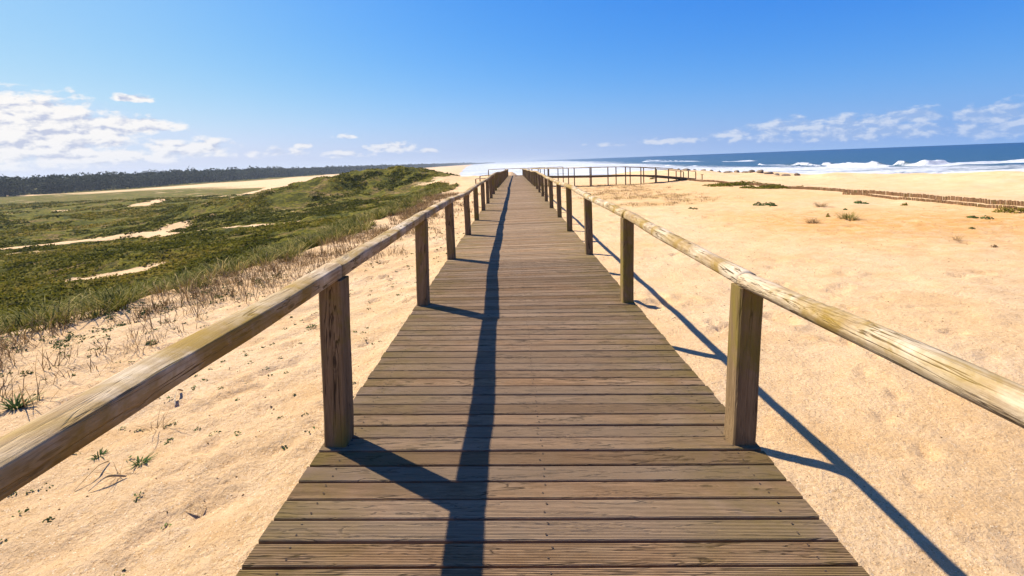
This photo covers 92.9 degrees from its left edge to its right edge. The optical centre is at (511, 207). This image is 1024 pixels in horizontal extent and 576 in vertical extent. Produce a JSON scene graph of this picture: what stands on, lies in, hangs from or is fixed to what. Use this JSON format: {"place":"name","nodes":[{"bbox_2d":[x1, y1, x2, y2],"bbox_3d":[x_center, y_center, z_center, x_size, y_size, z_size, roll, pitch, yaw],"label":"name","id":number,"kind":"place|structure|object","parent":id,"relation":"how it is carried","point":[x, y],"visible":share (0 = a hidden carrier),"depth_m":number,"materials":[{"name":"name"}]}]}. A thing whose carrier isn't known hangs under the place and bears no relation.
{"place":"outdoors","nodes":[
{"label":"outdoors","id":0,"kind":"place"},
{"bbox_2d":[0,183,742,428],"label":"dry grass","id":1,"kind":"structure","parent":0,"point":[412,211],"depth_m":10.46,"materials":[{"name":"beige plant"}]},
{"bbox_2d":[0,164,1023,575],"bbox_3d":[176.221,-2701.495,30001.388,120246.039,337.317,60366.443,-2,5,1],"label":"ground","id":2,"kind":"structure","parent":0,"point":[918,444],"depth_m":6.56,"materials":[{"name":"beige sand"}]},
{"bbox_2d":[0,391,43,410],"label":"grass tuft","id":3,"kind":"object","parent":2,"relation":"on","point":[16,405],"visible":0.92,"depth_m":5.30,"materials":[{"name":"green plant"}]},
{"bbox_2d":[74,460,109,490],"bbox_3d":[-3.425,2.165,3.982,0.029,0.064,0.365,-2,5,-3],"label":"twig","id":4,"kind":"object","parent":2,"relation":"on","point":[92,471],"visible":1,"depth_m":3.97,"materials":[{"name":"brown wood"}]},
{"bbox_2d":[87,447,107,460],"bbox_3d":[-3.610,2.164,4.269,0.169,0.044,0.207,-2,5,1],"label":"grass tuft","id":5,"kind":"object","parent":2,"relation":"on","point":[100,453],"visible":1,"depth_m":4.28,"materials":[{"name":"green plant"}]},
{"bbox_2d":[88,474,126,491],"bbox_3d":[-3.189,2.148,3.831,0.244,0.081,0.020,-6,7,-38],"label":"twig","id":6,"kind":"object","parent":2,"relation":"on","point":[114,475],"visible":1,"depth_m":3.84,"materials":[{"name":"brown wood"}]},
{"bbox_2d":[82,462,143,483],"bbox_3d":[-3.210,2.130,3.917,0.400,0.108,0.302,0,6,25],"label":"grass tuft","id":7,"kind":"object","parent":2,"relation":"on","point":[116,471],"visible":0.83,"depth_m":3.94,"materials":[{"name":"beige plant"}]},
{"bbox_2d":[128,451,156,466],"bbox_3d":[-3.127,2.133,4.084,0.230,0.049,0.271,-2,5,1],"label":"grass tuft","id":8,"kind":"object","parent":2,"relation":"on","point":[139,461],"visible":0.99,"depth_m":4.11,"materials":[{"name":"green plant"}]},
{"bbox_2d":[125,408,183,435],"bbox_3d":[-3.369,2.059,4.514,0.572,0.158,0.612,1,6,30],"label":"grass tuft","id":9,"kind":"object","parent":2,"relation":"on","point":[163,426],"visible":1,"depth_m":4.66,"materials":[{"name":"brown plant"}]},
{"bbox_2d":[174,389,182,405],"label":"twig","id":10,"kind":"object","parent":2,"relation":"on","point":[175,396],"visible":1,"depth_m":5.22,"materials":[{"name":"brown wood"}]},
{"bbox_2d":[0,166,458,325],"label":"ground cover","id":11,"kind":"object","parent":2,"relation":"on","point":[179,242],"visible":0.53,"depth_m":39.36,"materials":[{"name":"green plant"}]},
{"bbox_2d":[0,182,458,341],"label":"marram grass","id":12,"kind":"structure","parent":2,"relation":"on","point":[111,300],"depth_m":11.88,"materials":[{"name":"green plant"}]},
{"bbox_2d":[0,206,480,575],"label":"seedlings","id":13,"kind":"object","parent":2,"relation":"on","point":[68,337],"visible":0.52,"depth_m":7.50,"materials":[{"name":"green plant"}]},
{"bbox_2d":[0,162,494,196],"bbox_3d":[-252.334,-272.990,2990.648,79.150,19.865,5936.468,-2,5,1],"label":"pine forest","id":14,"kind":"object","parent":2,"relation":"on","point":[18,185],"visible":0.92,"depth_m":340.08,"materials":[{"name":"green plant"}]},
{"bbox_2d":[488,167,563,181],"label":"railing","id":15,"kind":"object","parent":2,"relation":"on","point":[525,168],"visible":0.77,"depth_m":76.45,"materials":[{"name":"brown wood"}]},
{"bbox_2d":[236,175,869,575],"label":"boardwalk","id":16,"kind":"structure","parent":2,"relation":"on","point":[534,397],"depth_m":2.58,"materials":[{"name":"brown wood"}]},
{"bbox_2d":[0,169,507,500],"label":"railing","id":17,"kind":"object","parent":16,"relation":"attached to","point":[33,449],"visible":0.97,"depth_m":1.66,"materials":[{"name":"brown wood"}]},
{"bbox_2d":[522,169,1023,445],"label":"railing","id":18,"kind":"object","parent":16,"relation":"attached to","point":[998,395],"visible":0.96,"depth_m":2.61,"materials":[{"name":"brown wood"}]},
{"bbox_2d":[529,166,695,186],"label":"raised walkway","id":19,"kind":"structure","parent":2,"relation":"on","point":[591,176],"depth_m":63.23,"materials":[{"name":"brown wood"}]},
{"bbox_2d":[702,180,777,186],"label":"beach plant","id":20,"kind":"object","parent":2,"relation":"on","point":[731,184],"visible":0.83,"depth_m":50.22,"materials":[{"name":"green plant"}]},
{"bbox_2d":[753,201,776,205],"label":"beach plant","id":21,"kind":"object","parent":2,"relation":"on","point":[758,203],"visible":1,"depth_m":28.51,"materials":[{"name":"green plant"}]},
{"bbox_2d":[739,184,803,188],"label":"beach plant","id":22,"kind":"object","parent":2,"relation":"on","point":[776,186],"visible":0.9,"depth_m":44.10,"materials":[{"name":"green plant"}]},
{"bbox_2d":[802,218,823,223],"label":"grass tuft","id":23,"kind":"object","parent":2,"relation":"on","point":[813,221],"visible":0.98,"depth_m":20.36,"materials":[{"name":"brown plant"}]},
{"bbox_2d":[808,201,835,206],"bbox_3d":[16.884,-0.218,26.614,1.520,0.323,1.470,-7,7,-43],"label":"grass tuft","id":24,"kind":"object","parent":2,"relation":"on","point":[822,205],"visible":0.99,"depth_m":26.55,"materials":[{"name":"brown plant"}]},
{"bbox_2d":[829,211,864,220],"bbox_3d":[14.703,0.360,21.306,1.747,0.411,1.952,-2,5,1],"label":"grass tuft","id":25,"kind":"object","parent":2,"relation":"on","point":[845,217],"visible":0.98,"depth_m":21.28,"materials":[{"name":"plant"}]},
{"bbox_2d":[681,178,1023,205],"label":"log fence","id":26,"kind":"object","parent":2,"relation":"on","point":[986,201],"visible":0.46,"depth_m":30.68,"materials":[{"name":"brown wood"}]},
{"bbox_2d":[853,200,868,203],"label":"beach plant","id":27,"kind":"object","parent":2,"relation":"on","point":[859,201],"visible":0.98,"depth_m":28.13,"materials":[{"name":"green plant"}]},
{"bbox_2d":[842,192,1023,209],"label":"log fence","id":28,"kind":"object","parent":2,"relation":"on","point":[940,201],"visible":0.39,"depth_m":26.41,"materials":[{"name":"brown wood"}]},
{"bbox_2d":[966,215,993,219],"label":"beach plant","id":29,"kind":"object","parent":2,"relation":"on","point":[980,217],"visible":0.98,"depth_m":20.21,"materials":[{"name":"green plant"}]},
{"bbox_2d":[992,205,1023,213],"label":"beach plant","id":30,"kind":"object","parent":2,"relation":"on","point":[1005,209],"visible":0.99,"depth_m":21.48,"materials":[{"name":"green plant"}]},
{"bbox_2d":[0,0,1023,178],"label":"sky","id":31,"kind":"structure","parent":0,"point":[91,86],"materials":[{"name":"blue"}]},
{"bbox_2d":[459,142,1023,175],"bbox_3d":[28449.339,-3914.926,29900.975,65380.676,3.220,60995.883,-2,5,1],"label":"sea","id":32,"kind":"structure","parent":0,"point":[968,158],"depth_m":440.09,"materials":[{"name":"liquid"}]}
]}

